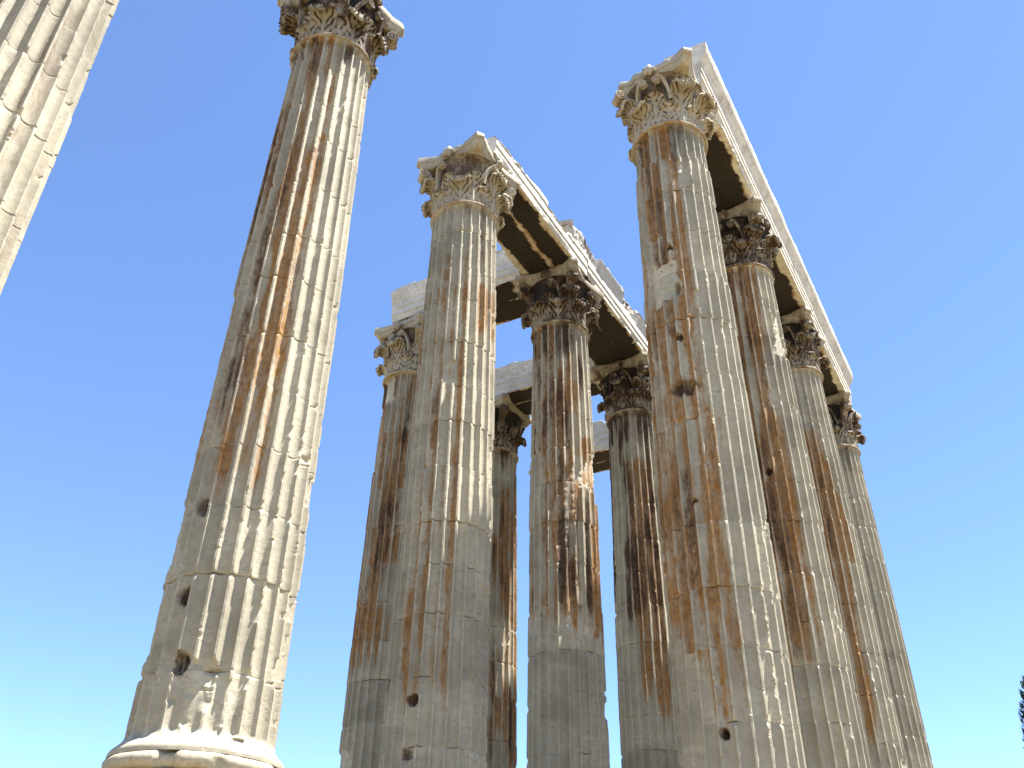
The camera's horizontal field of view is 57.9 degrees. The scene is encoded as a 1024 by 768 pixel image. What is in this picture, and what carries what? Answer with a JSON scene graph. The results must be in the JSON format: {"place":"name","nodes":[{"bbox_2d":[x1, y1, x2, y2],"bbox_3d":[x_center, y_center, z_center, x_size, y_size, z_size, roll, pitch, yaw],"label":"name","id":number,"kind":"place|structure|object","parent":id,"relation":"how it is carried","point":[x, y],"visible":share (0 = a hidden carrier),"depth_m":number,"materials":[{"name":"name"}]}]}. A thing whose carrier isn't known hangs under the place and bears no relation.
{"place":"outdoors","nodes":[
{"label":"outdoors","id":0,"kind":"place"},
{"bbox_2d":[0,0,118,294],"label":"corinthian column","id":1,"kind":"structure","parent":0,"point":[49,49],"depth_m":11.86,"materials":[{"name":"stone"}]},
{"bbox_2d":[101,0,403,767],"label":"corinthian column","id":2,"kind":"structure","parent":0,"point":[209,689],"depth_m":14.06,"materials":[{"name":"stone"}]},
{"bbox_2d":[339,311,422,767],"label":"corinthian column","id":3,"kind":"structure","parent":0,"point":[369,675],"depth_m":26.11,"materials":[{"name":"stone"}]},
{"bbox_2d":[391,250,521,322],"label":"architrave block","id":4,"kind":"structure","parent":3,"relation":"on","point":[408,300],"depth_m":30.59,"materials":[{"name":"stone"}]},
{"bbox_2d":[495,298,528,325],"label":"architrave block","id":5,"kind":"structure","parent":3,"relation":"on","point":[509,311],"depth_m":30.21,"materials":[{"name":"stone"}]},
{"bbox_2d":[379,131,519,767],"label":"corinthian column","id":6,"kind":"structure","parent":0,"point":[436,707],"depth_m":18.96,"materials":[{"name":"stone"}]},
{"bbox_2d":[497,211,551,274],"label":"architrave block","id":7,"kind":"structure","parent":6,"relation":"on","point":[524,255],"depth_m":27.77,"materials":[{"name":"stone"}]},
{"bbox_2d":[485,393,530,767],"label":"corinthian column","id":8,"kind":"structure","parent":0,"point":[512,421],"depth_m":30.66,"materials":[{"name":"stone"}]},
{"bbox_2d":[495,357,598,404],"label":"architrave block","id":9,"kind":"structure","parent":8,"relation":"on","point":[513,380],"depth_m":34.41,"materials":[{"name":"stone"}]},
{"bbox_2d":[515,381,600,415],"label":"architrave block","id":10,"kind":"structure","parent":8,"relation":"on","point":[525,407],"depth_m":34.83,"materials":[{"name":"stone"}]},
{"bbox_2d":[0,0,1023,767],"label":"sky","id":11,"kind":"structure","parent":0,"point":[886,137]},
{"bbox_2d":[612,47,806,767],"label":"corinthian column","id":12,"kind":"structure","parent":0,"point":[735,702],"depth_m":16.36,"materials":[{"name":"stone"}]},
{"bbox_2d":[717,196,870,767],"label":"corinthian column","id":13,"kind":"structure","parent":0,"point":[832,732],"depth_m":21.02,"materials":[{"name":"stone"}]},
{"bbox_2d":[664,41,767,218],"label":"architrave block","id":14,"kind":"structure","parent":13,"relation":"on","point":[737,176],"depth_m":24.90,"materials":[{"name":"stone"}]},
{"bbox_2d":[712,182,726,212],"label":"architrave block","id":15,"kind":"structure","parent":13,"relation":"on","point":[720,205],"depth_m":26.06,"materials":[{"name":"stone"}]},
{"bbox_2d":[780,306,907,767],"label":"corinthian column","id":16,"kind":"structure","parent":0,"point":[804,340],"depth_m":25.66,"materials":[{"name":"stone"}]},
{"bbox_2d":[763,182,815,321],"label":"architrave block","id":17,"kind":"structure","parent":16,"relation":"on","point":[794,288],"depth_m":28.97,"materials":[{"name":"stone"}]},
{"bbox_2d":[812,290,852,403],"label":"architrave block","id":18,"kind":"structure","parent":16,"relation":"on","point":[837,375],"depth_m":32.97,"materials":[{"name":"stone"}]},
{"bbox_3d":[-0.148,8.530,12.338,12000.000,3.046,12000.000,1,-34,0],"label":"ground","id":19,"kind":"structure","parent":0,"visible":0},
{"bbox_2d":[514,257,609,767],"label":"corinthian column","id":20,"kind":"structure","parent":19,"relation":"on","point":[567,724],"depth_m":23.60,"materials":[{"name":"stone"}]},
{"bbox_2d":[486,136,587,275],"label":"architrave block","id":21,"kind":"structure","parent":20,"relation":"on","point":[547,234],"depth_m":26.92,"materials":[{"name":"stone"}]},
{"bbox_2d":[588,322,623,365],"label":"architrave block","id":22,"kind":"structure","parent":20,"relation":"on","point":[602,350],"depth_m":31.91,"materials":[{"name":"stone"}]},
{"bbox_2d":[590,351,680,767],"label":"corinthian column","id":23,"kind":"structure","parent":19,"relation":"on","point":[649,737],"depth_m":28.10,"materials":[{"name":"stone"}]},
{"bbox_2d":[584,258,647,359],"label":"architrave block","id":24,"kind":"structure","parent":23,"relation":"on","point":[624,331],"depth_m":30.84,"materials":[{"name":"stone"}]},
{"bbox_2d":[560,219,637,315],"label":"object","id":25,"kind":"object","parent":24,"relation":"on","point":[577,235],"visible":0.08,"depth_m":29.70,"materials":[{"name":"white stone"}]},
{"bbox_2d":[825,390,933,767],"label":"corinthian column","id":26,"kind":"structure","parent":19,"relation":"on","point":[845,419],"depth_m":30.16,"materials":[{"name":"stone"}]},
{"bbox_2d":[1018,676,1023,747],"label":"cypress tree","id":27,"kind":"object","parent":19,"relation":"on","point":[1021,692],"visible":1,"depth_m":39.46,"materials":[{"name":"green plant"}]},
{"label":"corinthian column","id":28,"kind":"object","parent":19,"relation":"on","visible":0},
{"bbox_2d":[592,420,608,463],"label":"architrave block","id":29,"kind":"structure","parent":28,"relation":"on","point":[601,439],"depth_m":38.02,"materials":[{"name":"stone"}]},
{"bbox_2d":[592,460,609,473],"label":"architrave block","id":30,"kind":"structure","parent":28,"relation":"on","point":[601,466],"depth_m":38.81,"materials":[{"name":"stone"}]}
]}

